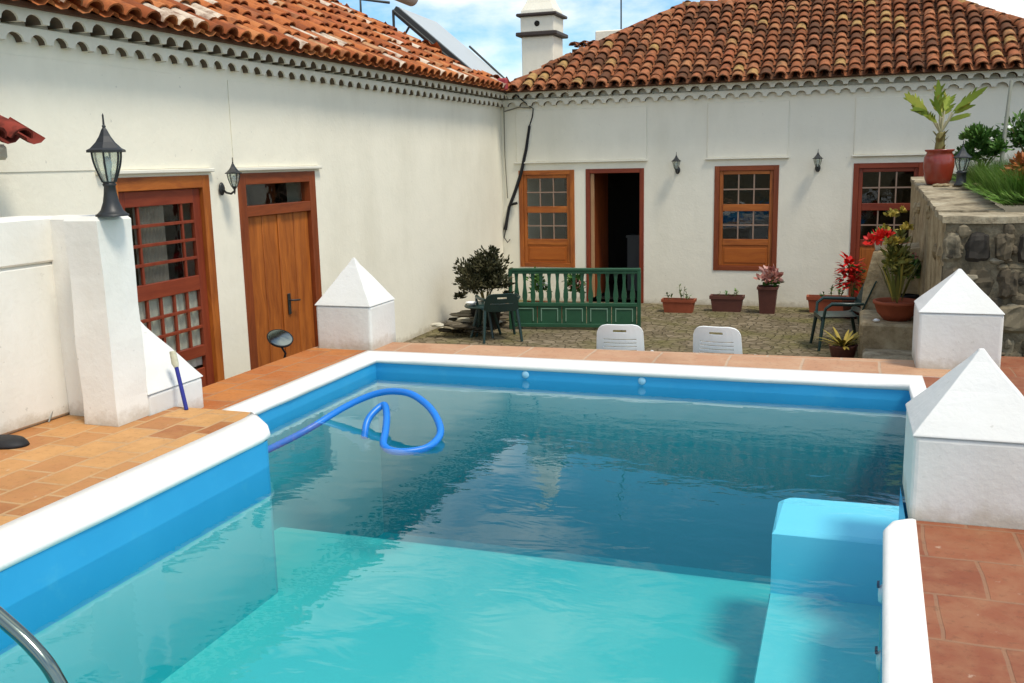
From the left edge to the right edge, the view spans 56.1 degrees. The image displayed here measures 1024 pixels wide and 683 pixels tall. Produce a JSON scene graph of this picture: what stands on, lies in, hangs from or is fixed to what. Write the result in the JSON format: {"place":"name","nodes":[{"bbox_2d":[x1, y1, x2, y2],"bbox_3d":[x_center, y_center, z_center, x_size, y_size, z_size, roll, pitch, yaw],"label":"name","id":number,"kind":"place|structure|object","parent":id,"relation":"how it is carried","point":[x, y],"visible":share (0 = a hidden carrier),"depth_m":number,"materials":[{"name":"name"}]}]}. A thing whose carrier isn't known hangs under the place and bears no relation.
{"place":"outdoors","nodes":[
{"label":"outdoors","id":0,"kind":"place"},
{"bbox_2d":[0,215,149,434],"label":"parapet wall","id":1,"kind":"structure","parent":0,"point":[71,340],"depth_m":5.70,"materials":[{"name":"white paint"}]},
{"bbox_2d":[86,113,128,216],"bbox_3d":[-2.326,-1.015,5.531,0.222,0.583,0.192,2,11,19],"label":"lantern","id":2,"kind":"object","parent":1,"relation":"on","point":[105,142],"visible":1,"depth_m":5.52,"materials":[{"name":"black metal"}]},
{"bbox_2d":[0,363,910,682],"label":"pool wall","id":3,"kind":"structure","parent":0,"point":[692,473],"depth_m":7.20,"materials":[{"name":"paint"}]},
{"bbox_2d":[0,411,269,571],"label":"pool coping","id":4,"kind":"object","parent":3,"relation":"on","point":[26,536],"visible":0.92,"depth_m":4.56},
{"bbox_2d":[0,606,67,682],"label":"pool ladder","id":5,"kind":"object","parent":4,"relation":"attached to","point":[27,642],"visible":1,"depth_m":2.67,"materials":[{"name":"metal"}]},
{"bbox_2d":[522,371,528,378],"bbox_3d":[0.105,0.264,7.599,0.060,0.060,0.008,2,11,19],"label":"wall fitting","id":6,"kind":"object","parent":3,"relation":"attached to","point":[525,374],"depth_m":7.59,"materials":[{"name":"plastic"}]},
{"bbox_2d":[222,350,926,414],"bbox_3d":[0.424,0.456,6.408,4.430,0.130,2.675,2,11,19],"label":"pool coping","id":7,"kind":"object","parent":3,"relation":"on","point":[914,385],"visible":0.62,"depth_m":7.25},
{"bbox_2d":[638,377,645,384],"bbox_3d":[0.984,0.301,7.298,0.060,0.060,0.008,2,11,19],"label":"wall fitting","id":8,"kind":"object","parent":3,"relation":"attached to","point":[641,380],"depth_m":7.29,"materials":[{"name":"white plastic"}]},
{"bbox_2d":[875,646,880,670],"bbox_3d":[1.380,1.195,3.628,0.026,0.096,0.080,2,11,19],"label":"pool inlet","id":9,"kind":"object","parent":3,"relation":"attached to","point":[878,657],"visible":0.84,"depth_m":3.61,"materials":[{"name":"white plastic"}]},
{"bbox_2d":[877,580,882,603],"bbox_3d":[1.495,1.018,3.909,0.026,0.096,0.080,2,11,19],"label":"pool inlet","id":10,"kind":"object","parent":3,"relation":"attached to","point":[879,586],"visible":0.81,"depth_m":3.89,"materials":[{"name":"white plastic"}]},
{"bbox_2d":[882,519,932,682],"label":"pool coping","id":11,"kind":"object","parent":3,"relation":"on","point":[905,652],"visible":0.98,"depth_m":3.20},
{"bbox_2d":[161,527,770,682],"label":"pool floor","id":12,"kind":"structure","parent":0,"point":[385,607],"depth_m":5.29,"materials":[{"name":"tile"}]},
{"bbox_2d":[753,593,880,682],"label":"pool bench","id":13,"kind":"object","parent":12,"relation":"on","point":[808,640],"visible":0.57,"depth_m":4.22,"materials":[{"name":"paint"}]},
{"bbox_2d":[770,498,898,605],"bbox_3d":[1.773,1.542,4.872,0.880,1.340,0.520,2,11,19],"label":"pool step","id":14,"kind":"object","parent":12,"relation":"on","point":[827,550],"visible":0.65,"depth_m":4.63,"materials":[{"name":"paint"}]},
{"bbox_2d":[404,299,858,357],"bbox_3d":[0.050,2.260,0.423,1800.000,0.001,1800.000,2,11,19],"label":"courtyard ground","id":15,"kind":"structure","parent":0,"point":[783,331],"depth_m":12.91,"materials":[{"name":"grey gravel"}]},
{"bbox_2d":[0,407,250,525],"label":"deck","id":16,"kind":"structure","parent":15,"relation":"on","point":[57,459],"depth_m":5.25,"materials":[{"name":"orange tile"}]},
{"bbox_2d":[0,434,29,449],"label":"rubber cap","id":17,"kind":"object","parent":16,"relation":"on","point":[7,441],"visible":1,"depth_m":5.34,"materials":[{"name":"black rubber"}]},
{"bbox_2d":[141,322,203,415],"bbox_3d":[-2.420,0.179,6.271,0.550,0.664,0.545,2,11,19],"label":"pyramid post","id":18,"kind":"object","parent":16,"relation":"on","point":[163,392],"visible":0.25,"depth_m":6.19,"materials":[{"name":"white paint"}]},
{"bbox_2d":[169,351,187,409],"bbox_3d":[-2.112,0.246,6.103,0.042,0.370,0.165,-11,14,-41],"label":"brush","id":19,"kind":"object","parent":16,"relation":"on","point":[174,359],"visible":1,"depth_m":6.09,"materials":[{"name":"blue plastic"}]},
{"bbox_2d":[0,0,513,386],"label":"house","id":20,"kind":"structure","parent":15,"relation":"on","point":[340,134],"depth_m":9.35,"materials":[{"name":"paint"}]},
{"bbox_2d":[0,115,44,159],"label":"tiled canopy","id":21,"kind":"object","parent":20,"relation":"attached to","point":[12,130],"visible":1,"depth_m":6.06,"materials":[{"name":"red tile"}]},
{"bbox_2d":[112,175,224,386],"bbox_3d":[-2.951,-0.281,8.256,0.114,2.240,1.265,2,11,19],"label":"door","id":22,"kind":"structure","parent":20,"relation":"in","point":[183,312],"depth_m":8.37,"materials":[{"name":"brown wood"}]},
{"bbox_2d":[219,158,241,194],"bbox_3d":[-2.562,-1.501,8.741,0.205,0.341,0.150,2,11,19],"label":"wall lantern","id":23,"kind":"object","parent":20,"relation":"attached to","point":[233,169],"depth_m":8.73,"materials":[{"name":"black metal"}]},
{"bbox_2d":[237,171,321,369],"bbox_3d":[-2.360,-0.603,9.893,0.145,2.245,1.405,2,11,19],"label":"door","id":24,"kind":"structure","parent":20,"relation":"in","point":[280,241],"depth_m":9.83,"materials":[{"name":"brown wood"}]},
{"bbox_2d":[359,0,506,93],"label":"solar collector","id":25,"kind":"object","parent":20,"relation":"on","point":[434,32],"visible":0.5,"depth_m":15.12,"materials":[{"name":"metal"}]},
{"bbox_2d":[497,78,507,89],"bbox_3d":[-0.148,-4.031,15.073,0.160,0.180,0.100,2,11,19],"label":"red cover","id":26,"kind":"object","parent":20,"relation":"on","point":[504,80],"visible":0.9,"depth_m":15.02,"materials":[{"name":"plastic"}]},
{"bbox_2d":[267,329,292,357],"bbox_3d":[-2.001,0.357,8.368,0.226,0.904,0.565,2,11,19],"label":"scooter mirror","id":27,"kind":"object","parent":15,"relation":"on","point":[281,339],"visible":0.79,"depth_m":8.30,"materials":[{"name":"silver plastic"}]},
{"bbox_2d":[202,348,363,409],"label":"deck","id":28,"kind":"structure","parent":15,"relation":"on","point":[228,392],"depth_m":7.38,"materials":[{"name":"orange tile"}]},
{"bbox_2d":[430,310,508,333],"bbox_3d":[-0.562,-0.327,13.528,0.862,0.267,1.698,2,11,19],"label":"rubble heap","id":29,"kind":"object","parent":15,"relation":"on","point":[462,320],"visible":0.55,"depth_m":12.98,"materials":[{"name":"grey stone"}]},
{"bbox_2d":[452,245,515,330],"bbox_3d":[-0.430,-0.753,13.349,0.845,1.184,0.853,-7,12,-30],"label":"potted shrub","id":30,"kind":"object","parent":15,"relation":"on","point":[480,270],"visible":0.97,"depth_m":13.22,"materials":[{"name":"green plant"}]},
{"bbox_2d":[464,302,504,338],"bbox_3d":[-0.355,-0.282,12.892,0.560,0.435,0.560,2,11,19],"label":"garden table","id":31,"kind":"object","parent":15,"relation":"on","point":[480,306],"visible":0.46,"depth_m":12.80,"materials":[{"name":"green plastic"}]},
{"bbox_2d":[465,301,475,305],"bbox_3d":[-0.545,-0.499,12.743,0.150,0.050,0.148,2,11,19],"label":"bowl","id":32,"kind":"object","parent":31,"relation":"on","point":[470,303],"visible":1,"depth_m":12.71,"materials":[{"name":"white ceramic"}]},
{"bbox_2d":[475,293,522,343],"bbox_3d":[-0.174,-0.344,12.626,0.573,0.644,0.596,-3,11,-11],"label":"plastic chair","id":33,"kind":"object","parent":15,"relation":"on","point":[492,303],"visible":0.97,"depth_m":12.38,"materials":[{"name":"green plastic"}]},
{"bbox_2d":[526,266,551,317],"bbox_3d":[0.367,-0.752,14.387,0.404,0.765,0.424,-9,13,-35],"label":"planter","id":34,"kind":"object","parent":15,"relation":"on","point":[537,282],"visible":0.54,"depth_m":14.31,"materials":[{"name":"ceramic"}]},
{"bbox_2d":[561,274,585,292],"bbox_3d":[0.923,-0.710,14.225,0.400,0.720,0.378,2,11,19],"label":"planter","id":35,"kind":"object","parent":15,"relation":"on","point":[570,282],"visible":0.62,"depth_m":14.15,"materials":[{"name":"ceramic"}]},
{"bbox_2d":[508,268,640,328],"bbox_3d":[0.852,-0.582,13.197,1.818,0.850,0.070,1,11,11],"label":"railing","id":36,"kind":"object","parent":15,"relation":"on","point":[558,313],"visible":0.92,"depth_m":13.18,"materials":[{"name":"green paint"}]},
{"bbox_2d":[569,29,621,51],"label":"outbuilding","id":37,"kind":"structure","parent":15,"relation":"on","point":[599,35],"depth_m":20.01,"materials":[{"name":"paint"}]},
{"bbox_2d":[620,0,621,28],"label":"antenna","id":38,"kind":"object","parent":37,"relation":"on","point":[620,14],"depth_m":20.64,"materials":[{"name":"metal"}]},
{"bbox_2d":[596,324,652,350],"bbox_3d":[0.993,0.242,8.654,0.553,0.904,0.636,1,11,11],"label":"plastic chair","id":39,"kind":"object","parent":15,"relation":"on","point":[605,333],"visible":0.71,"depth_m":8.32,"materials":[{"name":"white plastic"}]},
{"bbox_2d":[314,342,950,377],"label":"deck","id":40,"kind":"structure","parent":15,"relation":"on","point":[881,366],"depth_m":7.71,"materials":[{"name":"tile"}]},
{"bbox_2d":[315,258,395,349],"bbox_3d":[-1.394,-0.345,8.571,0.543,0.804,0.496,2,11,19],"label":"pyramid post","id":41,"kind":"object","parent":40,"relation":"on","point":[355,308],"visible":0.91,"depth_m":8.40,"materials":[{"name":"white paint"}]},
{"bbox_2d":[661,284,696,312],"bbox_3d":[2.526,-0.664,14.555,0.509,0.438,0.212,2,11,19],"label":"planter","id":42,"kind":"object","parent":15,"relation":"on","point":[686,304],"visible":1,"depth_m":14.51,"materials":[{"name":"ceramic"}]},
{"bbox_2d":[693,326,755,354],"bbox_3d":[1.839,0.266,8.426,0.553,0.904,0.636,3,12,23],"label":"plastic chair","id":43,"kind":"object","parent":15,"relation":"on","point":[701,334],"visible":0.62,"depth_m":8.10,"materials":[{"name":"white plastic"}]},
{"bbox_2d":[709,288,744,311],"bbox_3d":[3.254,-0.636,14.553,0.509,0.352,0.212,2,11,19],"label":"planter","id":44,"kind":"object","parent":15,"relation":"on","point":[725,302],"visible":1,"depth_m":14.48,"materials":[{"name":"ceramic"}]},
{"bbox_2d":[500,0,1023,307],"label":"house","id":45,"kind":"structure","parent":15,"relation":"on","point":[747,111],"depth_m":14.89,"materials":[{"name":"paint"}]},
{"bbox_2d":[503,107,530,197],"bbox_3d":[0.096,-3.106,15.757,0.469,1.500,0.022,2,11,19],"label":"wire","id":46,"kind":"object","parent":45,"relation":"attached to","point":[504,141],"visible":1,"depth_m":15.78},
{"bbox_2d":[503,94,533,242],"bbox_3d":[0.081,-2.814,15.750,0.567,2.406,0.203,2,11,19],"label":"cable","id":47,"kind":"object","parent":45,"relation":"attached to","point":[517,184],"visible":1,"depth_m":15.82,"materials":[{"name":"black rubber"}]},
{"bbox_2d":[516,0,567,75],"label":"chimney","id":48,"kind":"object","parent":45,"relation":"on","point":[541,34],"visible":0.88,"depth_m":18.79,"materials":[{"name":"paint"}]},
{"bbox_2d":[518,170,574,267],"bbox_3d":[0.588,-2.023,15.878,0.950,1.586,0.112,2,11,19],"label":"window","id":49,"kind":"structure","parent":45,"relation":"in","point":[540,252],"depth_m":15.87,"materials":[{"name":"brown wood"}]},
{"bbox_2d":[586,168,643,302],"bbox_3d":[1.919,-1.843,16.266,0.950,2.152,1.632,2,11,19],"label":"door","id":50,"kind":"structure","parent":45,"relation":"in","point":[596,183],"depth_m":15.78,"materials":[{"name":"red wood"}]},
{"bbox_2d":[671,152,680,173],"bbox_3d":[2.549,-2.765,14.886,0.150,0.341,0.205,2,11,19],"label":"wall lantern","id":51,"kind":"object","parent":45,"relation":"attached to","point":[677,169],"depth_m":14.85,"materials":[{"name":"black metal"}]},
{"bbox_2d":[713,165,778,270],"bbox_3d":[3.608,-1.898,14.844,0.960,1.610,0.112,2,11,19],"label":"window","id":52,"kind":"structure","parent":45,"relation":"in","point":[737,254],"depth_m":14.84,"materials":[{"name":"brown wood"}]},
{"bbox_2d":[813,152,822,171],"bbox_3d":[4.520,-2.677,14.212,0.150,0.341,0.205,2,11,19],"label":"wall lantern","id":53,"kind":"object","parent":45,"relation":"attached to","point":[817,165],"depth_m":14.17,"materials":[{"name":"black metal"}]},
{"bbox_2d":[848,162,923,296],"bbox_3d":[5.524,-1.548,14.240,0.960,2.162,0.112,2,11,19],"label":"door","id":54,"kind":"structure","parent":45,"relation":"in","point":[866,251],"depth_m":14.19,"materials":[{"name":"red wood"}]},
{"bbox_2d":[753,264,783,313],"bbox_3d":[3.826,-0.789,14.250,0.455,0.740,0.415,8,14,40],"label":"flower pot","id":55,"kind":"object","parent":15,"relation":"on","point":[768,288],"visible":1,"depth_m":14.18,"materials":[{"name":"brown ceramic"}]},
{"bbox_2d":[806,284,848,312],"bbox_3d":[4.670,-0.649,14.237,0.594,0.432,0.233,2,11,19],"label":"planter","id":56,"kind":"object","parent":15,"relation":"on","point":[813,299],"visible":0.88,"depth_m":14.19,"materials":[{"name":"ceramic"}]},
{"bbox_2d":[819,327,859,357],"bbox_3d":[3.688,0.065,10.671,0.496,0.386,0.542,-2,11,-5],"label":"spiky plant","id":57,"kind":"object","parent":15,"relation":"on","point":[846,346],"visible":0.91,"depth_m":10.62,"materials":[{"name":"yellow plant"}]},
{"bbox_2d":[809,281,876,350],"bbox_3d":[4.008,-0.352,11.582,0.710,0.864,0.573,0,11,7],"label":"plastic chair","id":58,"kind":"object","parent":15,"relation":"on","point":[821,316],"visible":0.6,"depth_m":11.67,"materials":[{"name":"plastic"}]},
{"bbox_2d":[833,251,866,318],"bbox_3d":[4.795,-0.801,13.581,0.532,0.968,0.580,2,11,19],"label":"flower pot","id":59,"kind":"object","parent":15,"relation":"on","point":[852,271],"visible":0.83,"depth_m":13.47,"materials":[{"name":"red plant"}]},
{"bbox_2d":[857,242,919,359],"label":"wall","id":60,"kind":"structure","parent":15,"relation":"on","point":[882,339],"depth_m":10.45,"materials":[{"name":"grey stone"}]},
{"bbox_2d":[873,205,920,321],"bbox_3d":[4.229,-0.867,10.512,0.500,1.272,0.515,2,11,19],"label":"bowl planter","id":61,"kind":"object","parent":60,"relation":"on","point":[895,307],"visible":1,"depth_m":10.44,"materials":[{"name":"ceramic"}]},
{"bbox_2d":[863,226,895,249],"bbox_3d":[4.345,-1.222,11.378,0.358,0.286,0.478,11,16,49],"label":"flower","id":62,"kind":"object","parent":61,"relation":"in","point":[877,237],"visible":0.85,"depth_m":11.34,"materials":[{"name":"red plant"}]},
{"bbox_2d":[894,252,920,298],"bbox_3d":[4.517,-0.677,10.946,0.357,0.725,0.385,-5,11,-18],"label":"bushy plant","id":63,"kind":"object","parent":60,"relation":"on","point":[916,261],"visible":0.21,"depth_m":10.84,"materials":[{"name":"green plant"}]},
{"bbox_2d":[908,176,1023,356],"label":"stone wall","id":64,"kind":"structure","parent":15,"relation":"on","point":[978,240],"depth_m":8.36,"materials":[{"name":"grey stone"}]},
{"bbox_2d":[904,80,987,183],"bbox_3d":[5.120,-2.487,11.431,0.956,1.218,0.422,1,11,10],"label":"palm pot","id":65,"kind":"object","parent":64,"relation":"on","point":[938,163],"visible":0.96,"depth_m":11.40,"materials":[{"name":"green plant"}]},
{"bbox_2d":[932,183,983,186],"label":"loose stones","id":66,"kind":"object","parent":64,"relation":"on","point":[941,185],"visible":0.37,"depth_m":11.21,"materials":[{"name":"beige stone"}]},
{"bbox_2d":[953,140,971,185],"bbox_3d":[5.043,-1.998,10.772,0.198,0.503,0.171,2,11,19],"label":"lantern","id":67,"kind":"object","parent":64,"relation":"on","point":[961,172],"visible":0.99,"depth_m":10.75,"materials":[{"name":"black metal"}]},
{"bbox_2d":[916,520,1023,682],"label":"deck","id":68,"kind":"structure","parent":15,"relation":"on","point":[973,582],"depth_m":3.27,"materials":[{"name":"orange tile"}]},
{"bbox_2d":[902,348,1023,529],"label":"pyramid post","id":69,"kind":"object","parent":68,"relation":"on","point":[963,463],"visible":0.97,"depth_m":3.92,"materials":[{"name":"white paint"}]},
{"bbox_2d":[923,377,1023,395],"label":"deck","id":70,"kind":"structure","parent":15,"relation":"on","point":[930,381],"depth_m":6.69,"materials":[{"name":"orange tile"}]},
{"bbox_2d":[1000,356,1023,380],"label":"corner deck","id":71,"kind":"structure","parent":15,"relation":"on","point":[1012,368],"depth_m":7.16,"materials":[{"name":"orange tile"}]},
{"bbox_2d":[912,269,1004,369],"bbox_3d":[3.373,-0.181,7.295,0.578,0.744,0.569,2,11,19],"label":"pyramid post","id":72,"kind":"object","parent":71,"relation":"on","point":[959,314],"visible":0.91,"depth_m":7.08,"materials":[{"name":"white paint"}]},
{"bbox_2d":[338,0,1023,80],"label":"sky","id":73,"kind":"structure","parent":0,"point":[490,27],"materials":[{"name":"blue"}]},
{"bbox_2d":[952,152,1023,206],"bbox_3d":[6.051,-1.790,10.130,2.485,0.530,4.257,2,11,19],"label":"grass","id":74,"kind":"structure","parent":0,"point":[989,176],"depth_m":9.55,"materials":[{"name":"green plant"}]},
{"bbox_2d":[954,122,1012,165],"bbox_3d":[5.772,-2.331,11.832,0.647,0.747,0.745,2,11,19],"label":"bush","id":75,"kind":"object","parent":74,"relation":"on","point":[976,135],"visible":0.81,"depth_m":11.64,"materials":[{"name":"green plant"}]},
{"bbox_2d":[975,125,1013,158],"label":"wild flowers","id":76,"kind":"object","parent":74,"relation":"on","point":[1008,127],"visible":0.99,"depth_m":11.16,"materials":[{"name":"white plant"}]},
{"bbox_2d":[999,80,1012,167],"bbox_3d":[5.921,-2.506,11.546,0.052,1.228,0.259,8,14,41],"label":"garden pole","id":77,"kind":"object","parent":74,"relation":"on","point":[1004,135],"visible":0.69,"depth_m":11.52,"materials":[{"name":"grey metal"}]},
{"bbox_2d":[996,109,1023,151],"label":"bush","id":78,"kind":"object","parent":74,"relation":"on","point":[1017,137],"visible":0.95,"depth_m":11.74,"materials":[{"name":"green plant"}]},
{"bbox_2d":[1001,150,1023,188],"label":"bush","id":79,"kind":"object","parent":74,"relation":"on","point":[1019,157],"visible":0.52,"depth_m":9.59,"materials":[{"name":"orange plant"}]},
{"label":"pool water","id":80,"kind":"structure","parent":0,"visible":0},
{"bbox_2d":[268,388,443,455],"bbox_3d":[-1.099,0.566,6.245,1.374,0.400,0.811,-1,11,4],"label":"pool hose","id":81,"kind":"object","parent":80,"relation":"on","point":[427,405],"visible":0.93,"depth_m":6.32,"materials":[{"name":"blue plastic"}]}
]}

